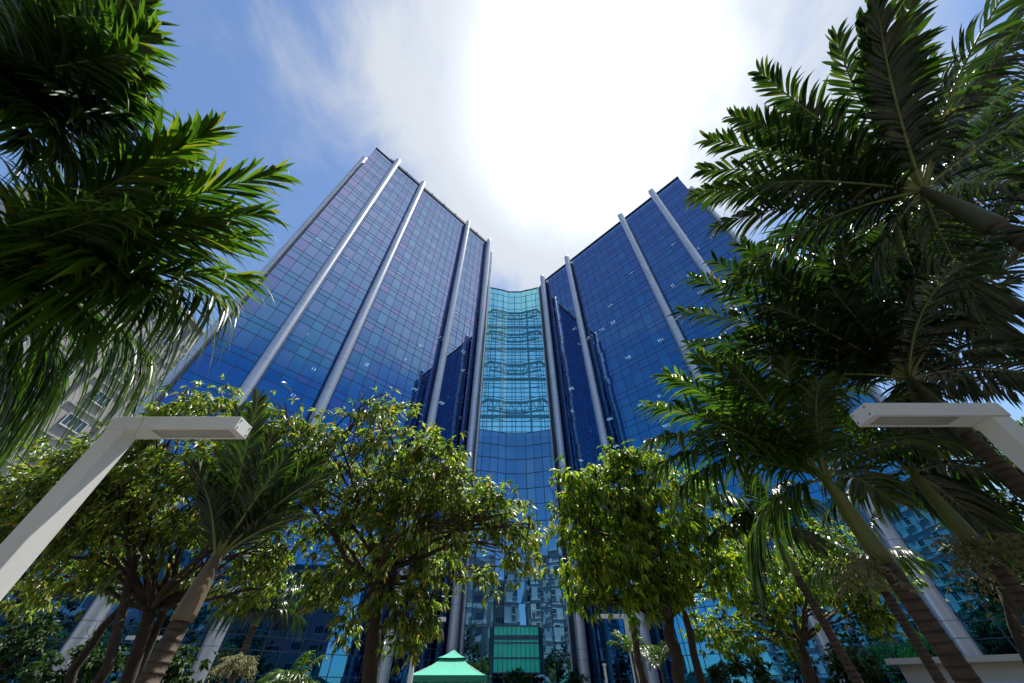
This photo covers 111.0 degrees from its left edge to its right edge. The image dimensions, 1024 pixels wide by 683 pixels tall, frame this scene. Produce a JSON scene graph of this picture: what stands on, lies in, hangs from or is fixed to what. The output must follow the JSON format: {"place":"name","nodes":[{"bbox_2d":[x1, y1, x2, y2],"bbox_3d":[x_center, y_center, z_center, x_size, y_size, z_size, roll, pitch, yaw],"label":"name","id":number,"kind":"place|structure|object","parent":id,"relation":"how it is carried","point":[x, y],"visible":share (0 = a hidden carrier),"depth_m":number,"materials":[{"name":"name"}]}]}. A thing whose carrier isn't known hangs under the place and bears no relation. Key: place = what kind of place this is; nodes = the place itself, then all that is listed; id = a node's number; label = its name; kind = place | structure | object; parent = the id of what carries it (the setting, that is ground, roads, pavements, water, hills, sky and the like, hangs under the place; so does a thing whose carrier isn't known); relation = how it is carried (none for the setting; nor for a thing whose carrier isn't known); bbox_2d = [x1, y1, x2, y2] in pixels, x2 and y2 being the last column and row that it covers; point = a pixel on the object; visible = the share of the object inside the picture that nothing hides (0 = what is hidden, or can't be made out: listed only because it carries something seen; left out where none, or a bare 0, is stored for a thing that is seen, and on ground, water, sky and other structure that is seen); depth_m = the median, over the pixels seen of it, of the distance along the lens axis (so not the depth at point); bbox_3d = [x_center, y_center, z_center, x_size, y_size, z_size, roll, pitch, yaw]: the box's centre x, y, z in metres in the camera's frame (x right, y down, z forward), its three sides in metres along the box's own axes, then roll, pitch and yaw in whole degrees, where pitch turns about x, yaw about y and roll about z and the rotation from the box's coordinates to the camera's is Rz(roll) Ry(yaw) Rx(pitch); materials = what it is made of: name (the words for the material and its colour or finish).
{"place":"outdoors","nodes":[
{"label":"outdoors","id":0,"kind":"place"},
{"bbox_2d":[0,187,204,516],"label":"apartment block","id":1,"kind":"structure","parent":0,"point":[60,424],"depth_m":50.79,"materials":[{"name":"grey concrete"}]},
{"bbox_2d":[0,147,492,682],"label":"office tower","id":2,"kind":"structure","parent":0,"point":[378,267],"depth_m":40.32,"materials":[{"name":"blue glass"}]},
{"bbox_2d":[0,636,63,682],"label":"window","id":3,"kind":"structure","parent":2,"relation":"in","point":[34,657],"depth_m":17.55,"materials":[{"name":"blue glass"}]},
{"bbox_2d":[0,550,105,639],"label":"window","id":4,"kind":"structure","parent":2,"relation":"in","point":[67,613],"depth_m":18.85,"materials":[{"name":"blue glass"}]},
{"bbox_2d":[66,562,232,646],"bbox_3d":[-21.334,15.816,21.407,6.126,3.914,0.033,35,-55,-30],"label":"window","id":5,"kind":"structure","parent":2,"relation":"in","point":[133,617],"depth_m":21.27,"materials":[{"name":"blue glass"}]},
{"bbox_2d":[181,342,254,396],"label":"window","id":6,"kind":"structure","parent":2,"relation":"in","point":[236,367],"depth_m":29.93,"materials":[{"name":"blue glass"}]},
{"bbox_2d":[211,314,274,361],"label":"window","id":7,"kind":"structure","parent":2,"relation":"in","point":[251,339],"depth_m":32.70,"materials":[{"name":"blue glass"}]},
{"bbox_2d":[237,290,292,332],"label":"window","id":8,"kind":"structure","parent":2,"relation":"in","point":[263,314],"depth_m":35.37,"materials":[{"name":"blue glass"}]},
{"bbox_2d":[186,647,363,682],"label":"window","id":9,"kind":"structure","parent":2,"relation":"in","point":[338,668],"depth_m":24.35,"materials":[{"name":"blue glass"}]},
{"bbox_2d":[232,362,319,420],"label":"window","id":10,"kind":"structure","parent":2,"relation":"in","point":[271,380],"depth_m":32.82,"materials":[{"name":"blue glass"}]},
{"bbox_2d":[258,267,307,307],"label":"window","id":11,"kind":"structure","parent":2,"relation":"in","point":[282,287],"depth_m":38.20,"materials":[{"name":"blue glass"}]},
{"bbox_2d":[199,573,386,656],"bbox_3d":[-14.864,20.392,25.982,0.037,3.914,12.226,-35,-55,30],"label":"window","id":12,"kind":"structure","parent":2,"relation":"in","point":[314,637],"depth_m":25.19,"materials":[{"name":"blue glass"}]},
{"bbox_2d":[256,333,333,390],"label":"window","id":13,"kind":"structure","parent":2,"relation":"in","point":[293,360],"depth_m":35.28,"materials":[{"name":"blue glass"}]},
{"bbox_2d":[275,249,320,285],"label":"window","id":14,"kind":"structure","parent":2,"relation":"in","point":[292,264],"depth_m":40.88,"materials":[{"name":"blue glass"}]},
{"bbox_2d":[276,308,345,361],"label":"window","id":15,"kind":"structure","parent":2,"relation":"in","point":[309,333],"depth_m":38.04,"materials":[{"name":"blue glass"}]},
{"bbox_2d":[290,233,331,266],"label":"window","id":16,"kind":"structure","parent":2,"relation":"in","point":[306,246],"depth_m":43.63,"materials":[{"name":"blue glass"}]},
{"bbox_2d":[235,521,396,593],"bbox_3d":[-14.865,17.642,28.733,0.038,3.914,12.226,-35,-55,30],"label":"window","id":17,"kind":"structure","parent":2,"relation":"in","point":[292,568],"depth_m":27.71,"materials":[{"name":"blue glass"}]},
{"bbox_2d":[293,287,356,336],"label":"window","id":18,"kind":"structure","parent":2,"relation":"in","point":[321,309],"depth_m":40.81,"materials":[{"name":"blue glass"}]},
{"bbox_2d":[308,268,365,314],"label":"window","id":19,"kind":"structure","parent":2,"relation":"in","point":[333,288],"depth_m":43.56,"materials":[{"name":"blue glass"}]},
{"bbox_2d":[321,251,373,294],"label":"window","id":20,"kind":"structure","parent":2,"relation":"in","point":[345,271],"depth_m":46.31,"materials":[{"name":"blue glass"}]},
{"bbox_2d":[332,236,380,277],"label":"window","id":21,"kind":"structure","parent":2,"relation":"in","point":[353,254],"depth_m":49.07,"materials":[{"name":"blue glass"}]},
{"bbox_2d":[306,391,418,462],"bbox_3d":[-14.863,9.388,36.984,0.036,3.914,12.226,-35,-55,30],"label":"window","id":22,"kind":"structure","parent":2,"relation":"in","point":[336,403],"depth_m":35.69,"materials":[{"name":"blue glass"}]},
{"bbox_2d":[321,362,427,432],"bbox_3d":[-14.866,6.639,39.736,12.226,3.914,0.039,35,-55,-30],"label":"window","id":23,"kind":"structure","parent":2,"relation":"in","point":[348,385],"depth_m":39.25,"materials":[{"name":"blue glass"}]},
{"bbox_2d":[335,337,432,407],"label":"window","id":24,"kind":"structure","parent":2,"relation":"in","point":[361,360],"depth_m":42.44,"materials":[{"name":"blue glass"}]},
{"bbox_2d":[347,315,436,382],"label":"window","id":25,"kind":"structure","parent":2,"relation":"in","point":[370,336],"depth_m":45.20,"materials":[{"name":"blue glass"}]},
{"bbox_2d":[357,296,440,360],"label":"window","id":26,"kind":"structure","parent":2,"relation":"in","point":[378,315],"depth_m":47.96,"materials":[{"name":"blue glass"}]},
{"bbox_2d":[366,278,444,341],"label":"window","id":27,"kind":"structure","parent":2,"relation":"in","point":[386,297],"depth_m":50.73,"materials":[{"name":"blue glass"}]},
{"bbox_2d":[375,263,447,323],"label":"window","id":28,"kind":"structure","parent":2,"relation":"in","point":[392,280],"depth_m":53.50,"materials":[{"name":"blue glass"}]},
{"bbox_2d":[379,601,450,660],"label":"window","id":29,"kind":"structure","parent":2,"relation":"in","point":[434,650],"depth_m":31.00,"materials":[{"name":"blue glass"}]},
{"bbox_2d":[382,249,450,307],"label":"window","id":30,"kind":"structure","parent":2,"relation":"in","point":[399,266],"depth_m":56.24,"materials":[{"name":"blue glass"}]},
{"bbox_2d":[389,237,452,293],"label":"window","id":31,"kind":"structure","parent":2,"relation":"in","point":[405,253],"depth_m":59.03,"materials":[{"name":"blue glass"}]},
{"bbox_2d":[394,226,455,279],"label":"window","id":32,"kind":"structure","parent":2,"relation":"in","point":[407,239],"depth_m":61.77,"materials":[{"name":"blue glass"}]},
{"bbox_2d":[400,215,457,267],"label":"window","id":33,"kind":"structure","parent":2,"relation":"in","point":[412,228],"depth_m":64.53,"materials":[{"name":"blue glass"}]},
{"bbox_2d":[423,408,467,451],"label":"window","id":34,"kind":"structure","parent":2,"relation":"in","point":[452,428],"depth_m":44.95,"materials":[{"name":"blue glass"}]},
{"bbox_2d":[428,384,470,426],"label":"window","id":35,"kind":"structure","parent":2,"relation":"in","point":[453,407],"depth_m":47.38,"materials":[{"name":"blue glass"}]},
{"bbox_2d":[433,361,472,403],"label":"window","id":36,"kind":"structure","parent":2,"relation":"in","point":[453,382],"depth_m":50.13,"materials":[{"name":"blue glass"}]},
{"bbox_2d":[0,0,1023,519],"label":"sky","id":37,"kind":"structure","parent":0,"point":[537,124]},
{"bbox_2d":[884,654,1023,682],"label":"wall","id":38,"kind":"structure","parent":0,"point":[1004,668],"depth_m":14.26,"materials":[{"name":"grey concrete"}]},
{"label":"ground","id":39,"kind":"structure","parent":0,"visible":0},
{"bbox_2d":[0,597,68,682],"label":"shrub","id":40,"kind":"object","parent":39,"relation":"on","point":[36,634],"visible":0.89,"depth_m":14.81,"materials":[{"name":"green plant"}]},
{"bbox_2d":[15,623,129,682],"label":"shrub","id":41,"kind":"object","parent":39,"relation":"on","point":[29,673],"visible":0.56,"depth_m":14.60,"materials":[{"name":"green plant"}]},
{"bbox_2d":[0,0,180,204],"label":"palm tree","id":42,"kind":"object","parent":39,"relation":"on","point":[83,65],"visible":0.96,"depth_m":3.79,"materials":[{"name":"green plant"}]},
{"bbox_2d":[0,417,251,600],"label":"street lamp","id":43,"kind":"object","parent":39,"relation":"on","point":[28,539],"visible":1,"depth_m":3.10,"materials":[{"name":"metal"}]},
{"bbox_2d":[0,105,301,498],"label":"palm tree","id":44,"kind":"object","parent":39,"relation":"on","point":[93,237],"visible":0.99,"depth_m":3.93,"materials":[{"name":"green plant"}]},
{"bbox_2d":[111,635,217,682],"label":"shrub","id":45,"kind":"object","parent":39,"relation":"on","point":[175,673],"visible":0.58,"depth_m":12.96,"materials":[{"name":"green plant"}]},
{"bbox_2d":[0,373,338,682],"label":"leafy tree","id":46,"kind":"object","parent":39,"relation":"on","point":[125,511],"visible":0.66,"depth_m":6.54,"materials":[{"name":"green plant"}]},
{"bbox_2d":[207,652,258,682],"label":"shrub","id":47,"kind":"object","parent":39,"relation":"on","point":[235,664],"visible":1,"depth_m":8.90,"materials":[{"name":"green plant"}]},
{"bbox_2d":[136,386,344,682],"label":"palm tree","id":48,"kind":"object","parent":39,"relation":"on","point":[247,503],"visible":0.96,"depth_m":4.40,"materials":[{"name":"green plant"}]},
{"bbox_2d":[197,566,307,682],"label":"palm tree","id":49,"kind":"object","parent":39,"relation":"on","point":[261,613],"visible":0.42,"depth_m":12.00,"materials":[{"name":"green plant"}]},
{"bbox_2d":[258,650,328,682],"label":"fan palm","id":50,"kind":"object","parent":39,"relation":"on","point":[296,675],"visible":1,"depth_m":8.01,"materials":[{"name":"green plant"}]},
{"bbox_2d":[277,386,565,682],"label":"leafy tree","id":51,"kind":"object","parent":39,"relation":"on","point":[422,535],"visible":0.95,"depth_m":6.90,"materials":[{"name":"green plant"}]},
{"bbox_2d":[405,650,490,682],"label":"gazebo","id":52,"kind":"object","parent":39,"relation":"on","point":[453,666],"visible":0.94,"depth_m":19.57,"materials":[{"name":"green fabric"}]},
{"bbox_2d":[457,285,578,682],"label":"glass atrium","id":53,"kind":"object","parent":39,"relation":"on","point":[528,627],"visible":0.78,"depth_m":38.77,"materials":[{"name":"glass"}]},
{"bbox_2d":[463,602,503,653],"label":"window","id":54,"kind":"structure","parent":53,"relation":"in","point":[480,621],"depth_m":34.38,"materials":[{"name":"glass"}]},
{"bbox_2d":[467,557,503,603],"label":"window","id":55,"kind":"structure","parent":53,"relation":"in","point":[473,596],"depth_m":36.78,"materials":[{"name":"glass"}]},
{"bbox_2d":[476,456,505,488],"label":"window","id":56,"kind":"structure","parent":53,"relation":"in","point":[485,465],"depth_m":45.73,"materials":[{"name":"glass"}]},
{"bbox_2d":[478,430,505,459],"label":"window","id":57,"kind":"structure","parent":53,"relation":"in","point":[492,444],"depth_m":48.20,"materials":[{"name":"glass"}]},
{"bbox_2d":[504,560,529,603],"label":"window","id":58,"kind":"structure","parent":53,"relation":"in","point":[522,596],"depth_m":37.03,"materials":[{"name":"glass"}]},
{"bbox_2d":[525,430,552,459],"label":"window","id":59,"kind":"structure","parent":53,"relation":"in","point":[537,444],"depth_m":48.25,"materials":[{"name":"glass"}]},
{"bbox_2d":[526,456,554,488],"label":"window","id":60,"kind":"structure","parent":53,"relation":"in","point":[538,473],"depth_m":45.54,"materials":[{"name":"glass"}]},
{"bbox_2d":[527,486,557,520],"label":"window","id":61,"kind":"structure","parent":53,"relation":"in","point":[540,496],"depth_m":42.89,"materials":[{"name":"glass"}]},
{"bbox_2d":[529,557,564,603],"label":"window","id":62,"kind":"structure","parent":53,"relation":"in","point":[546,592],"depth_m":36.88,"materials":[{"name":"glass"}]},
{"bbox_2d":[530,602,569,654],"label":"window","id":63,"kind":"structure","parent":53,"relation":"in","point":[550,618],"depth_m":34.43,"materials":[{"name":"glass"}]},
{"bbox_2d":[532,654,570,682],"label":"window","id":64,"kind":"structure","parent":53,"relation":"in","point":[554,668],"depth_m":32.27,"materials":[{"name":"glass"}]},
{"bbox_2d":[536,437,766,682],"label":"leafy tree","id":65,"kind":"object","parent":39,"relation":"on","point":[630,545],"visible":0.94,"depth_m":7.66,"materials":[{"name":"green plant"}]},
{"bbox_2d":[704,645,782,682],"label":"shrub","id":66,"kind":"object","parent":39,"relation":"on","point":[738,668],"visible":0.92,"depth_m":13.80,"materials":[{"name":"green plant"}]},
{"bbox_2d":[540,176,1023,682],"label":"office tower","id":67,"kind":"structure","parent":39,"relation":"on","point":[614,296],"depth_m":41.88,"materials":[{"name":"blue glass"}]},
{"bbox_2d":[555,342,592,381],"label":"window","id":68,"kind":"structure","parent":67,"relation":"in","point":[569,364],"depth_m":52.89,"materials":[{"name":"blue glass"}]},
{"bbox_2d":[557,362,597,403],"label":"window","id":69,"kind":"structure","parent":67,"relation":"in","point":[576,382],"depth_m":50.14,"materials":[{"name":"blue glass"}]},
{"bbox_2d":[559,383,602,427],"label":"window","id":70,"kind":"structure","parent":67,"relation":"in","point":[580,405],"depth_m":47.38,"materials":[{"name":"blue glass"}]},
{"bbox_2d":[562,408,608,454],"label":"window","id":71,"kind":"structure","parent":67,"relation":"in","point":[582,432],"depth_m":44.63,"materials":[{"name":"blue glass"}]},
{"bbox_2d":[565,436,611,479],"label":"window","id":72,"kind":"structure","parent":67,"relation":"in","point":[578,459],"depth_m":42.33,"materials":[{"name":"blue glass"}]},
{"bbox_2d":[573,226,634,280],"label":"window","id":73,"kind":"structure","parent":67,"relation":"in","point":[621,239],"depth_m":61.80,"materials":[{"name":"blue glass"}]},
{"bbox_2d":[576,238,640,293],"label":"window","id":74,"kind":"structure","parent":67,"relation":"in","point":[626,251],"depth_m":59.02,"materials":[{"name":"blue glass"}]},
{"bbox_2d":[578,250,647,308],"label":"window","id":75,"kind":"structure","parent":67,"relation":"in","point":[631,265],"depth_m":56.27,"materials":[{"name":"blue glass"}]},
{"bbox_2d":[582,264,654,323],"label":"window","id":76,"kind":"structure","parent":67,"relation":"in","point":[638,279],"depth_m":53.51,"materials":[{"name":"blue glass"}]},
{"bbox_2d":[583,604,655,660],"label":"window","id":77,"kind":"structure","parent":67,"relation":"in","point":[597,637],"depth_m":31.02,"materials":[{"name":"blue glass"}]},
{"bbox_2d":[585,278,663,341],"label":"window","id":78,"kind":"structure","parent":67,"relation":"in","point":[643,297],"depth_m":50.74,"materials":[{"name":"blue glass"}]},
{"bbox_2d":[589,658,662,682],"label":"window","id":79,"kind":"structure","parent":67,"relation":"in","point":[618,671],"depth_m":29.26,"materials":[{"name":"blue glass"}]},
{"bbox_2d":[589,296,672,360],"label":"window","id":80,"kind":"structure","parent":67,"relation":"in","point":[651,315],"depth_m":47.98,"materials":[{"name":"blue glass"}]},
{"bbox_2d":[593,315,684,382],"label":"window","id":81,"kind":"structure","parent":67,"relation":"in","point":[660,336],"depth_m":45.21,"materials":[{"name":"blue glass"}]},
{"bbox_2d":[598,337,691,407],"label":"window","id":82,"kind":"structure","parent":67,"relation":"in","point":[637,376],"depth_m":42.61,"materials":[{"name":"blue glass"}]},
{"bbox_2d":[603,365,708,435],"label":"window","id":83,"kind":"structure","parent":67,"relation":"in","point":[619,416],"depth_m":40.69,"materials":[{"name":"blue glass"}]},
{"bbox_2d":[609,398,712,461],"bbox_3d":[15.722,9.399,36.995,0.041,3.914,12.226,35,-55,-30],"label":"window","id":84,"kind":"structure","parent":67,"relation":"in","point":[640,431],"depth_m":38.10,"materials":[{"name":"blue glass"}]},
{"bbox_2d":[641,223,686,262],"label":"window","id":85,"kind":"structure","parent":67,"relation":"in","point":[667,240],"depth_m":51.84,"materials":[{"name":"blue glass"}]},
{"bbox_2d":[648,236,697,277],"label":"window","id":86,"kind":"structure","parent":67,"relation":"in","point":[676,254],"depth_m":49.09,"materials":[{"name":"blue glass"}]},
{"bbox_2d":[656,251,709,295],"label":"window","id":87,"kind":"structure","parent":67,"relation":"in","point":[668,281],"depth_m":46.43,"materials":[{"name":"blue glass"}]},
{"bbox_2d":[665,268,722,312],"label":"window","id":88,"kind":"structure","parent":67,"relation":"in","point":[676,297],"depth_m":43.84,"materials":[{"name":"blue glass"}]},
{"bbox_2d":[674,287,738,336],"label":"window","id":89,"kind":"structure","parent":67,"relation":"in","point":[689,330],"depth_m":40.90,"materials":[{"name":"blue glass"}]},
{"bbox_2d":[651,578,818,656],"bbox_3d":[15.723,20.403,25.993,12.226,3.914,0.036,-35,-55,30],"label":"window","id":90,"kind":"structure","parent":67,"relation":"in","point":[657,633],"depth_m":26.48,"materials":[{"name":"blue glass"}]},
{"bbox_2d":[659,648,832,682],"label":"window","id":91,"kind":"structure","parent":67,"relation":"in","point":[786,671],"depth_m":23.17,"materials":[{"name":"blue glass"}]},
{"bbox_2d":[810,557,973,646],"bbox_3d":[22.192,15.826,21.417,0.035,3.914,6.126,35,-55,-30],"label":"window","id":92,"kind":"structure","parent":67,"relation":"in","point":[857,638],"depth_m":21.14,"materials":[{"name":"blue glass"}]},
{"bbox_2d":[845,639,985,682],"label":"window","id":93,"kind":"structure","parent":67,"relation":"in","point":[892,675],"depth_m":19.94,"materials":[{"name":"blue glass"}]},
{"bbox_2d":[884,488,958,555],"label":"window","id":94,"kind":"structure","parent":67,"relation":"in","point":[916,531],"depth_m":21.61,"materials":[{"name":"blue glass"}]},
{"bbox_2d":[917,551,1023,639],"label":"window","id":95,"kind":"structure","parent":67,"relation":"in","point":[976,621],"depth_m":19.08,"materials":[{"name":"blue glass"}]},
{"bbox_2d":[706,470,863,682],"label":"palm tree","id":96,"kind":"object","parent":39,"relation":"on","point":[746,515],"visible":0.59,"depth_m":7.75,"materials":[{"name":"green plant"}]},
{"bbox_2d":[678,508,934,682],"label":"leafy tree","id":97,"kind":"object","parent":39,"relation":"on","point":[801,635],"visible":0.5,"depth_m":10.25,"materials":[{"name":"green plant"}]},
{"bbox_2d":[631,345,982,682],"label":"palm tree","id":98,"kind":"object","parent":39,"relation":"on","point":[801,444],"visible":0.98,"depth_m":4.66,"materials":[{"name":"green plant"}]},
{"bbox_2d":[666,218,1023,500],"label":"palm tree","id":99,"kind":"object","parent":39,"relation":"on","point":[893,337],"visible":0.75,"depth_m":5.16,"materials":[{"name":"green plant"}]},
{"bbox_2d":[683,0,1023,324],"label":"palm tree","id":100,"kind":"object","parent":39,"relation":"on","point":[895,72],"visible":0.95,"depth_m":4.35,"materials":[{"name":"green plant"}]},
{"bbox_2d":[822,635,890,682],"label":"shrub","id":101,"kind":"object","parent":39,"relation":"on","point":[872,673],"visible":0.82,"depth_m":14.70,"materials":[{"name":"green plant"}]},
{"bbox_2d":[734,70,1023,395],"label":"palm tree","id":102,"kind":"object","parent":39,"relation":"on","point":[1008,207],"visible":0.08,"depth_m":6.95,"materials":[{"name":"green plant"}]},
{"bbox_2d":[806,506,951,682],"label":"palm tree","id":103,"kind":"object","parent":39,"relation":"on","point":[925,657],"visible":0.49,"depth_m":8.06,"materials":[{"name":"green plant"}]},
{"bbox_2d":[805,401,1023,635],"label":"palm tree","id":104,"kind":"object","parent":39,"relation":"on","point":[961,512],"visible":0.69,"depth_m":5.46,"materials":[{"name":"green plant"}]},
{"bbox_2d":[850,403,1023,471],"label":"street lamp","id":105,"kind":"object","parent":39,"relation":"on","point":[999,427],"visible":1,"depth_m":3.20,"materials":[{"name":"metal"}]},
{"bbox_2d":[879,34,1023,209],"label":"palm tree","id":106,"kind":"object","parent":39,"relation":"on","point":[994,143],"visible":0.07,"depth_m":8.11,"materials":[{"name":"green plant"}]},
{"bbox_2d":[895,464,1023,663],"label":"leafy tree","id":107,"kind":"object","parent":39,"relation":"on","point":[1013,625],"visible":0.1,"depth_m":9.33,"materials":[{"name":"green plant"}]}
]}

